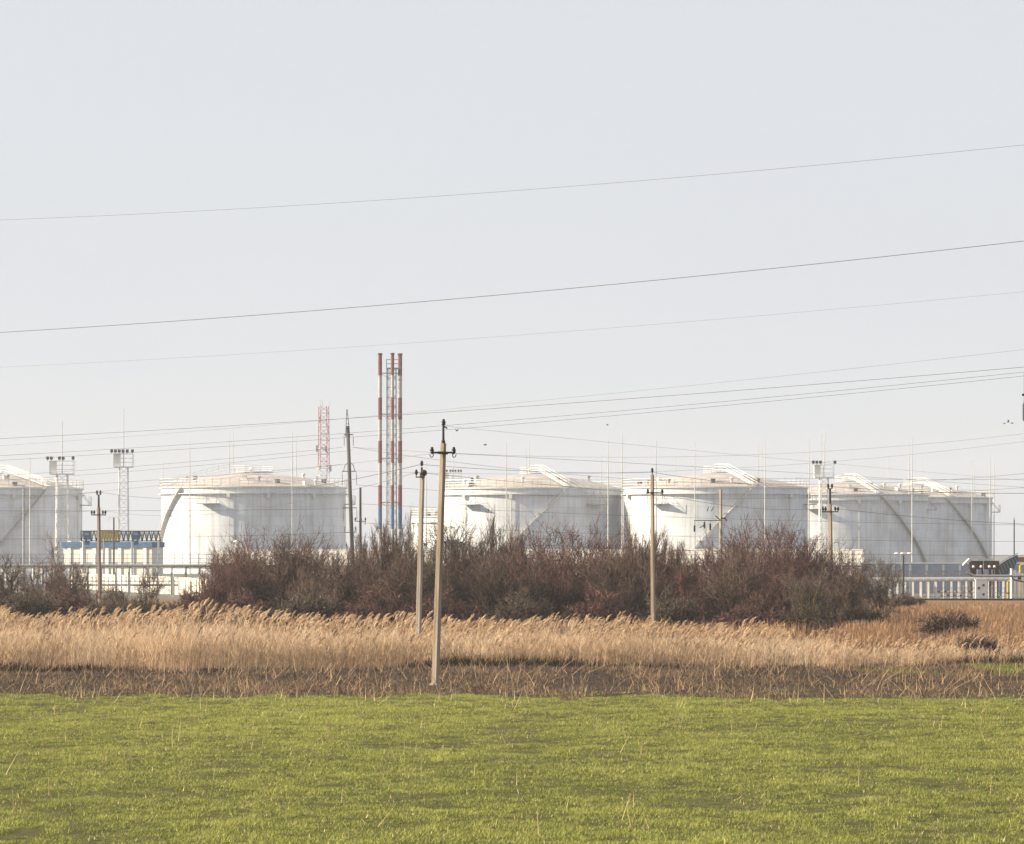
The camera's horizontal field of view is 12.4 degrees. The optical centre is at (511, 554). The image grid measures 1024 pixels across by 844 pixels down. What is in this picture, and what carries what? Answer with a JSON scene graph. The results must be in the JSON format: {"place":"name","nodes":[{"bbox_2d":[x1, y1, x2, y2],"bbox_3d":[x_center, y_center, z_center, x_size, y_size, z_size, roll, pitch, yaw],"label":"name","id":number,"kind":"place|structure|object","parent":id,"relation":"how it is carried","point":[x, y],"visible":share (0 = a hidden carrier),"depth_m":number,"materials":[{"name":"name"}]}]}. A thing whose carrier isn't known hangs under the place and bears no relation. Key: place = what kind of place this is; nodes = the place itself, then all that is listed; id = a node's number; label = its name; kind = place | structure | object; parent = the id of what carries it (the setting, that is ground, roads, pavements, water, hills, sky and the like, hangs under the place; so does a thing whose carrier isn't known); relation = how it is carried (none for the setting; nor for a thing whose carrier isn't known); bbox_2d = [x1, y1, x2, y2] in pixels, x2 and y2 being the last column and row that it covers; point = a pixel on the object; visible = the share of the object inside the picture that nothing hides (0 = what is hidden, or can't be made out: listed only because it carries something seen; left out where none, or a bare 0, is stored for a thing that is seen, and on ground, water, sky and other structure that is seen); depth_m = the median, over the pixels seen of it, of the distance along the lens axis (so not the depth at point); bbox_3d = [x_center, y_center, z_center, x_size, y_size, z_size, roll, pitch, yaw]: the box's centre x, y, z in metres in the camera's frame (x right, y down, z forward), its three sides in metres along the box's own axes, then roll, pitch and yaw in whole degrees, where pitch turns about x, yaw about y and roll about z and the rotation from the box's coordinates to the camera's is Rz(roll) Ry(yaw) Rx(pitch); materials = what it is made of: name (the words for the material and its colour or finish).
{"place":"outdoors","nodes":[
{"label":"outdoors","id":0,"kind":"place"},
{"bbox_2d":[46,423,74,563],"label":"floodlight tower","id":1,"kind":"structure","parent":0,"point":[53,465],"depth_m":898.92,"materials":[{"name":"metal"}]},
{"bbox_2d":[110,409,133,541],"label":"floodlight tower","id":2,"kind":"structure","parent":0,"point":[117,458],"depth_m":899.14,"materials":[{"name":"metal"}]},
{"bbox_2d":[316,400,331,482],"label":"telecom tower","id":3,"kind":"structure","parent":0,"point":[325,448],"depth_m":1499.43,"materials":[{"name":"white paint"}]},
{"bbox_2d":[0,367,1020,438],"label":"power line","id":4,"kind":"object","parent":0,"point":[524,406],"visible":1,"depth_m":221.06,"materials":[{"name":"metal"}]},
{"bbox_2d":[0,241,1021,332],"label":"power line","id":5,"kind":"object","parent":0,"point":[524,292],"visible":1,"depth_m":180.06,"materials":[{"name":"metal"}]},
{"bbox_2d":[0,372,1021,455],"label":"power line","id":6,"kind":"object","parent":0,"point":[529,418],"visible":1,"depth_m":223.25,"materials":[{"name":"metal"}]},
{"bbox_2d":[0,661,1023,843],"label":"field grass","id":7,"kind":"structure","parent":0,"point":[309,715],"depth_m":103.53,"materials":[{"name":"plant"}]},
{"bbox_2d":[0,555,1023,843],"bbox_3d":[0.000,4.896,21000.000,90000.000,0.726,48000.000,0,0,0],"label":"ground","id":8,"kind":"structure","parent":0,"point":[32,833],"depth_m":106.34,"materials":[{"name":"plant"}]},
{"bbox_2d":[22,484,25,586],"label":"lamp post","id":9,"kind":"object","parent":8,"relation":"on","point":[23,547],"visible":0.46,"depth_m":619.91,"materials":[{"name":"grey metal"}]},
{"bbox_2d":[0,554,47,600],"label":"bare shrub","id":10,"kind":"object","parent":8,"relation":"on","point":[10,590],"visible":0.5,"depth_m":328.63,"materials":[{"name":"brown plant"}]},
{"bbox_2d":[0,580,73,626],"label":"bare shrub","id":11,"kind":"object","parent":8,"relation":"on","point":[35,606],"visible":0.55,"depth_m":298.86,"materials":[{"name":"brown plant"}]},
{"bbox_2d":[0,465,91,563],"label":"storage tank","id":12,"kind":"object","parent":8,"relation":"on","point":[11,526],"visible":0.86,"depth_m":1171.52,"materials":[{"name":"metal"}]},
{"bbox_2d":[17,531,80,604],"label":"bare shrub","id":13,"kind":"object","parent":8,"relation":"on","point":[53,583],"visible":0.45,"depth_m":339.97,"materials":[{"name":"brown plant"}]},
{"bbox_2d":[45,583,96,625],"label":"bare shrub","id":14,"kind":"object","parent":8,"relation":"on","point":[78,601],"visible":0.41,"depth_m":301.61,"materials":[{"name":"brown plant"}]},
{"bbox_2d":[54,557,94,600],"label":"bare shrub","id":15,"kind":"object","parent":8,"relation":"on","point":[72,588],"visible":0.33,"depth_m":335.12,"materials":[{"name":"brown plant"}]},
{"bbox_2d":[49,564,133,607],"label":"bare shrub","id":16,"kind":"object","parent":8,"relation":"on","point":[83,591],"visible":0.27,"depth_m":311.38,"materials":[{"name":"brown plant"}]},
{"bbox_2d":[91,490,105,603],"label":"utility pole","id":17,"kind":"object","parent":8,"relation":"on","point":[98,514],"visible":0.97,"depth_m":358.90,"materials":[{"name":"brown concrete"}]},
{"bbox_2d":[0,554,206,594],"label":"pipe rack","id":18,"kind":"object","parent":8,"relation":"on","point":[140,566],"visible":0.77,"depth_m":544.98,"materials":[{"name":"grey metal"}]},
{"bbox_2d":[81,590,128,625],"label":"bare shrub","id":19,"kind":"object","parent":8,"relation":"on","point":[110,607],"visible":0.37,"depth_m":297.29,"materials":[{"name":"brown plant"}]},
{"bbox_2d":[4,574,209,597],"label":"bar fence","id":20,"kind":"object","parent":8,"relation":"on","point":[165,577],"visible":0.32,"depth_m":514.52,"materials":[{"name":"grey metal"}]},
{"bbox_2d":[61,541,164,575],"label":"white hall","id":21,"kind":"structure","parent":8,"relation":"on","point":[144,549],"depth_m":796.88,"materials":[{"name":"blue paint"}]},
{"bbox_2d":[80,530,160,575],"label":"truss gantry","id":22,"kind":"object","parent":8,"relation":"on","point":[136,536],"visible":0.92,"depth_m":779.15,"materials":[{"name":"metal"}]},
{"bbox_2d":[69,573,210,596],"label":"perimeter wall","id":23,"kind":"structure","parent":8,"relation":"on","point":[186,582],"depth_m":580.17,"materials":[{"name":"white paint"}]},
{"bbox_2d":[94,563,191,611],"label":"bare shrub","id":24,"kind":"object","parent":8,"relation":"on","point":[143,585],"visible":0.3,"depth_m":304.90,"materials":[{"name":"brown plant"}]},
{"bbox_2d":[120,590,171,626],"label":"bare shrub","id":25,"kind":"object","parent":8,"relation":"on","point":[145,607],"visible":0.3,"depth_m":296.64,"materials":[{"name":"brown plant"}]},
{"bbox_2d":[163,585,207,625],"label":"bare shrub","id":26,"kind":"object","parent":8,"relation":"on","point":[187,604],"visible":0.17,"depth_m":299.64,"materials":[{"name":"brown plant"}]},
{"bbox_2d":[168,538,275,623],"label":"bare shrub","id":27,"kind":"object","parent":8,"relation":"on","point":[219,594],"visible":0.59,"depth_m":295.31,"materials":[{"name":"brown plant"}]},
{"bbox_2d":[202,584,274,629],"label":"bare shrub","id":28,"kind":"object","parent":8,"relation":"on","point":[239,603],"visible":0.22,"depth_m":283.30,"materials":[{"name":"brown plant"}]},
{"bbox_2d":[190,523,289,605],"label":"bare shrub","id":29,"kind":"object","parent":8,"relation":"on","point":[241,542],"visible":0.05,"depth_m":304.59,"materials":[{"name":"brown plant"}]},
{"bbox_2d":[158,464,355,573],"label":"storage tank","id":30,"kind":"object","parent":8,"relation":"on","point":[329,511],"visible":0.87,"depth_m":1150.60,"materials":[{"name":"metal"}]},
{"bbox_2d":[213,515,344,624],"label":"bare shrub","id":31,"kind":"object","parent":8,"relation":"on","point":[281,572],"visible":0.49,"depth_m":299.69,"materials":[{"name":"brown plant"}]},
{"bbox_2d":[267,581,343,629],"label":"bare shrub","id":32,"kind":"object","parent":8,"relation":"on","point":[321,604],"visible":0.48,"depth_m":283.47,"materials":[{"name":"brown plant"}]},
{"bbox_2d":[279,540,380,614],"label":"bare shrub","id":33,"kind":"object","parent":8,"relation":"on","point":[338,585],"visible":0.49,"depth_m":291.62,"materials":[{"name":"brown plant"}]},
{"bbox_2d":[342,409,356,559],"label":"utility pole","id":34,"kind":"object","parent":8,"relation":"on","point":[348,464],"visible":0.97,"depth_m":582.81,"materials":[{"name":"concrete"}]},
{"bbox_2d":[327,525,379,571],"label":"bare shrub","id":35,"kind":"object","parent":8,"relation":"on","point":[355,553],"visible":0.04,"depth_m":310.13,"materials":[{"name":"brown plant"}]},
{"bbox_2d":[325,540,392,606],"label":"bare shrub","id":36,"kind":"object","parent":8,"relation":"on","point":[369,564],"visible":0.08,"depth_m":298.32,"materials":[{"name":"brown plant"}]},
{"bbox_2d":[354,487,365,560],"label":"utility pole","id":37,"kind":"object","parent":8,"relation":"on","point":[360,521],"visible":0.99,"depth_m":559.88,"materials":[{"name":"concrete"}]},
{"bbox_2d":[327,582,412,630],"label":"bare shrub","id":38,"kind":"object","parent":8,"relation":"on","point":[378,606],"visible":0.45,"depth_m":282.56,"materials":[{"name":"brown plant"}]},
{"bbox_2d":[344,509,430,576],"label":"bare shrub","id":39,"kind":"object","parent":8,"relation":"on","point":[385,544],"visible":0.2,"depth_m":311.40,"materials":[{"name":"brown plant"}]},
{"bbox_2d":[378,353,402,559],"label":"chimney stack","id":40,"kind":"object","parent":8,"relation":"on","point":[392,435],"visible":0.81,"depth_m":899.40,"materials":[{"name":"paint"}]},
{"bbox_2d":[348,540,446,628],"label":"bare shrub","id":41,"kind":"object","parent":8,"relation":"on","point":[401,582],"visible":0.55,"depth_m":287.06,"materials":[{"name":"brown plant"}]},
{"bbox_2d":[360,524,445,609],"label":"bare shrub","id":42,"kind":"object","parent":8,"relation":"on","point":[410,535],"visible":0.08,"depth_m":299.70,"materials":[{"name":"brown plant"}]},
{"bbox_2d":[415,461,426,658],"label":"utility pole","id":43,"kind":"object","parent":8,"relation":"on","point":[423,473],"visible":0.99,"depth_m":210.42,"materials":[{"name":"concrete"}]},
{"bbox_2d":[410,509,437,549],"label":"storage tank","id":44,"kind":"object","parent":8,"relation":"on","point":[433,516],"visible":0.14,"depth_m":1319.14,"materials":[{"name":"metal"}]},
{"bbox_2d":[429,419,456,684],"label":"utility pole","id":45,"kind":"object","parent":8,"relation":"on","point":[442,452],"visible":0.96,"depth_m":169.41,"materials":[{"name":"concrete"}]},
{"bbox_2d":[404,514,487,605],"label":"bare shrub","id":46,"kind":"object","parent":8,"relation":"on","point":[453,540],"visible":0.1,"depth_m":313.89,"materials":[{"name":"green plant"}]},
{"bbox_2d":[404,581,489,629],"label":"bare shrub","id":47,"kind":"object","parent":8,"relation":"on","point":[457,611],"visible":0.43,"depth_m":283.49,"materials":[{"name":"brown plant"}]},
{"bbox_2d":[425,534,490,626],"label":"bare shrub","id":48,"kind":"object","parent":8,"relation":"on","point":[449,571],"visible":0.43,"depth_m":303.85,"materials":[{"name":"brown plant"}]},
{"bbox_2d":[435,508,514,617],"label":"bare shrub","id":49,"kind":"object","parent":8,"relation":"on","point":[490,539],"visible":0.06,"depth_m":310.25,"materials":[{"name":"brown plant"}]},
{"bbox_2d":[446,541,560,623],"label":"bare shrub","id":50,"kind":"object","parent":8,"relation":"on","point":[493,588],"visible":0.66,"depth_m":287.11,"materials":[{"name":"brown plant"}]},
{"bbox_2d":[474,516,545,586],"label":"bare shrub","id":51,"kind":"object","parent":8,"relation":"on","point":[511,541],"visible":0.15,"depth_m":299.67,"materials":[{"name":"brown plant"}]},
{"bbox_2d":[0,597,1023,672],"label":"reed bed","id":52,"kind":"object","parent":8,"relation":"on","point":[170,646],"visible":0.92,"depth_m":199.28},
{"bbox_2d":[0,647,1023,700],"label":"dead weeds","id":53,"kind":"object","parent":8,"relation":"on","point":[266,687],"visible":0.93,"depth_m":172.54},
{"bbox_2d":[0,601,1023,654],"bbox_3d":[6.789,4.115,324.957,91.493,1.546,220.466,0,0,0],"label":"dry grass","id":54,"kind":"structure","parent":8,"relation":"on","point":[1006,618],"depth_m":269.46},
{"bbox_2d":[0,651,1023,672],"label":"ditch sedge","id":55,"kind":"object","parent":8,"relation":"on","point":[555,662],"visible":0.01,"depth_m":198.85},
{"bbox_2d":[1,670,1023,843],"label":"straw stalks","id":56,"kind":"object","parent":8,"relation":"on","point":[583,683],"visible":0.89,"depth_m":119.12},
{"bbox_2d":[480,585,557,629],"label":"bare shrub","id":57,"kind":"object","parent":8,"relation":"on","point":[529,610],"visible":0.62,"depth_m":282.89,"materials":[{"name":"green plant"}]},
{"bbox_2d":[443,465,623,549],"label":"storage tank","id":58,"kind":"object","parent":8,"relation":"on","point":[584,504],"visible":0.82,"depth_m":1170.35,"materials":[{"name":"metal"}]},
{"bbox_2d":[492,536,603,630],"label":"bare shrub","id":59,"kind":"object","parent":8,"relation":"on","point":[564,596],"visible":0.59,"depth_m":289.67,"materials":[{"name":"brown plant"}]},
{"bbox_2d":[485,511,666,621],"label":"bare shrub","id":60,"kind":"object","parent":8,"relation":"on","point":[594,547],"visible":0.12,"depth_m":303.81,"materials":[{"name":"brown plant"}]},
{"bbox_2d":[559,581,643,631],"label":"bare shrub","id":61,"kind":"object","parent":8,"relation":"on","point":[606,607],"visible":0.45,"depth_m":283.30,"materials":[{"name":"brown plant"}]},
{"bbox_2d":[548,520,665,605],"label":"bare shrub","id":62,"kind":"object","parent":8,"relation":"on","point":[606,551],"visible":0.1,"depth_m":300.19,"materials":[{"name":"brown plant"}]},
{"bbox_2d":[575,536,683,624],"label":"bare shrub","id":63,"kind":"object","parent":8,"relation":"on","point":[625,584],"visible":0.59,"depth_m":287.44,"materials":[{"name":"brown plant"}]},
{"bbox_2d":[597,512,699,616],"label":"bare shrub","id":64,"kind":"object","parent":8,"relation":"on","point":[647,558],"visible":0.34,"depth_m":298.30,"materials":[{"name":"brown plant"}]},
{"bbox_2d":[646,468,663,634],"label":"utility pole","id":65,"kind":"object","parent":8,"relation":"on","point":[652,517],"visible":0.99,"depth_m":249.92,"materials":[{"name":"concrete"}]},
{"bbox_2d":[633,587,703,628],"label":"bare shrub","id":66,"kind":"object","parent":8,"relation":"on","point":[665,608],"visible":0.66,"depth_m":282.45,"materials":[{"name":"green plant"}]},
{"bbox_2d":[658,534,700,576],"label":"bare shrub","id":67,"kind":"object","parent":8,"relation":"on","point":[673,559],"visible":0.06,"depth_m":305.62,"materials":[{"name":"brown plant"}]},
{"bbox_2d":[644,541,729,628],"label":"bare shrub","id":68,"kind":"object","parent":8,"relation":"on","point":[683,580],"visible":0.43,"depth_m":295.49,"materials":[{"name":"brown plant"}]},
{"bbox_2d":[694,489,739,549],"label":"utility pole","id":69,"kind":"object","parent":8,"relation":"on","point":[720,518],"visible":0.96,"depth_m":359.90,"materials":[{"name":"concrete"}]},
{"bbox_2d":[621,464,816,548],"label":"storage tank","id":70,"kind":"object","parent":8,"relation":"on","point":[790,501],"visible":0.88,"depth_m":1154.93,"materials":[{"name":"metal"}]},
{"bbox_2d":[666,528,784,622],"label":"bare shrub","id":71,"kind":"object","parent":8,"relation":"on","point":[707,558],"visible":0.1,"depth_m":301.71,"materials":[{"name":"brown plant"}]},
{"bbox_2d":[686,537,794,623],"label":"bare shrub","id":72,"kind":"object","parent":8,"relation":"on","point":[730,592],"visible":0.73,"depth_m":287.63,"materials":[{"name":"brown plant"}]},
{"bbox_2d":[711,586,790,630],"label":"bare shrub","id":73,"kind":"object","parent":8,"relation":"on","point":[765,609],"visible":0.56,"depth_m":281.41,"materials":[{"name":"brown plant"}]},
{"bbox_2d":[693,513,812,575],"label":"bare shrub","id":74,"kind":"object","parent":8,"relation":"on","point":[734,543],"visible":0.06,"depth_m":304.68,"materials":[{"name":"brown plant"}]},
{"bbox_2d":[710,512,841,625],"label":"bare shrub","id":75,"kind":"object","parent":8,"relation":"on","point":[775,558],"visible":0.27,"depth_m":299.17,"materials":[{"name":"brown plant"}]},
{"bbox_2d":[749,554,830,631],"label":"bare shrub","id":76,"kind":"object","parent":8,"relation":"on","point":[769,592],"visible":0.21,"depth_m":285.48,"materials":[{"name":"brown plant"}]},
{"bbox_2d":[774,553,840,632],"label":"bare shrub","id":77,"kind":"object","parent":8,"relation":"on","point":[808,597],"visible":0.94,"depth_m":280.51,"materials":[{"name":"plant"}]},
{"bbox_2d":[796,597,845,632],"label":"bare shrub","id":78,"kind":"object","parent":8,"relation":"on","point":[822,617],"visible":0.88,"depth_m":279.31,"materials":[{"name":"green plant"}]},
{"bbox_2d":[821,484,838,569],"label":"utility pole","id":79,"kind":"object","parent":8,"relation":"on","point":[829,511],"visible":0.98,"depth_m":323.92,"materials":[{"name":"concrete"}]},
{"bbox_2d":[786,534,880,619],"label":"bare shrub","id":80,"kind":"object","parent":8,"relation":"on","point":[831,565],"visible":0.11,"depth_m":299.75,"materials":[{"name":"brown plant"}]},
{"bbox_2d":[822,552,881,621],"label":"bare shrub","id":81,"kind":"object","parent":8,"relation":"on","point":[849,592],"visible":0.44,"depth_m":293.88,"materials":[{"name":"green plant"}]},
{"bbox_2d":[842,595,891,624],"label":"bare shrub","id":82,"kind":"object","parent":8,"relation":"on","point":[863,613],"visible":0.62,"depth_m":289.23,"materials":[{"name":"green plant"}]},
{"bbox_2d":[802,474,936,561],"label":"storage tank","id":83,"kind":"object","parent":8,"relation":"on","point":[894,529],"visible":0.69,"depth_m":1294.80,"materials":[{"name":"metal"}]},
{"bbox_2d":[849,553,917,616],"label":"bare shrub","id":84,"kind":"object","parent":8,"relation":"on","point":[880,600],"visible":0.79,"depth_m":330.05,"materials":[{"name":"plant"}]},
{"bbox_2d":[867,571,969,594],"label":"slatted walkway","id":85,"kind":"structure","parent":8,"relation":"on","point":[936,575],"depth_m":519.55,"materials":[{"name":"grey metal"}]},
{"bbox_2d":[867,577,1016,597],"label":"pipe rack","id":86,"kind":"object","parent":8,"relation":"on","point":[935,580],"visible":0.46,"depth_m":492.92,"materials":[{"name":"metal"}]},
{"bbox_2d":[914,607,981,637],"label":"bare shrub","id":87,"kind":"object","parent":8,"relation":"on","point":[950,622],"visible":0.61,"depth_m":254.26,"materials":[{"name":"brown plant"}]},
{"bbox_2d":[897,477,999,561],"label":"storage tank","id":88,"kind":"object","parent":8,"relation":"on","point":[949,540],"visible":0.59,"depth_m":1362.52,"materials":[{"name":"metal"}]},
{"bbox_2d":[891,598,1023,599],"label":"kerb","id":89,"kind":"structure","parent":8,"relation":"on","point":[971,598],"depth_m":482.60,"materials":[{"name":"concrete"}]},
{"bbox_2d":[907,585,1016,597],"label":"bar fence","id":90,"kind":"object","parent":8,"relation":"on","point":[963,592],"visible":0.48,"depth_m":491.98,"materials":[{"name":"grey metal"}]},
{"bbox_2d":[943,632,1000,658],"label":"bare shrub","id":91,"kind":"object","parent":8,"relation":"on","point":[989,644],"visible":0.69,"depth_m":210.56,"materials":[{"name":"brown plant"}]},
{"bbox_2d":[962,558,998,597],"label":"loading shed","id":92,"kind":"structure","parent":8,"relation":"on","point":[975,564],"depth_m":509.35,"materials":[{"name":"brown paint"}]},
{"bbox_2d":[974,579,987,597],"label":"valve unit","id":93,"kind":"object","parent":8,"relation":"on","point":[980,588],"visible":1,"depth_m":483.65,"materials":[{"name":"white paint"}]},
{"bbox_2d":[998,553,1017,595],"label":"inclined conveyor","id":94,"kind":"object","parent":8,"relation":"on","point":[1006,566],"visible":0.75,"depth_m":529.30,"materials":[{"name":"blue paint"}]},
{"bbox_2d":[0,0,1023,554],"label":"sky","id":95,"kind":"structure","parent":0,"point":[116,109],"materials":[{"name":"white"}]},
{"bbox_2d":[3,349,1023,445],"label":"power line","id":96,"kind":"object","parent":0,"point":[539,400],"visible":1,"depth_m":223.88,"materials":[{"name":"metal"}]},
{"bbox_2d":[9,145,1019,219],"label":"power line","id":97,"kind":"object","parent":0,"point":[527,189],"visible":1,"depth_m":168.33,"materials":[{"name":"metal"}]},
{"bbox_2d":[14,292,1015,366],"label":"power line","id":98,"kind":"object","parent":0,"point":[526,334],"visible":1,"depth_m":207.07,"materials":[{"name":"metal"}]},
{"bbox_2d":[12,376,1020,459],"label":"power line","id":99,"kind":"object","parent":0,"point":[535,422],"visible":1,"depth_m":224.68,"materials":[{"name":"metal"}]},
{"bbox_2d":[211,549,863,576],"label":"bund wall","id":100,"kind":"structure","parent":0,"point":[701,555],"depth_m":974.38,"materials":[{"name":"white paint"}]},
{"bbox_2d":[812,458,835,564],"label":"floodlight tower","id":101,"kind":"structure","parent":0,"point":[817,471],"depth_m":949.45,"materials":[{"name":"metal"}]},
{"bbox_2d":[859,562,1023,592],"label":"bund wall","id":102,"kind":"structure","parent":0,"point":[933,566],"depth_m":567.83,"materials":[{"name":"white paint"}]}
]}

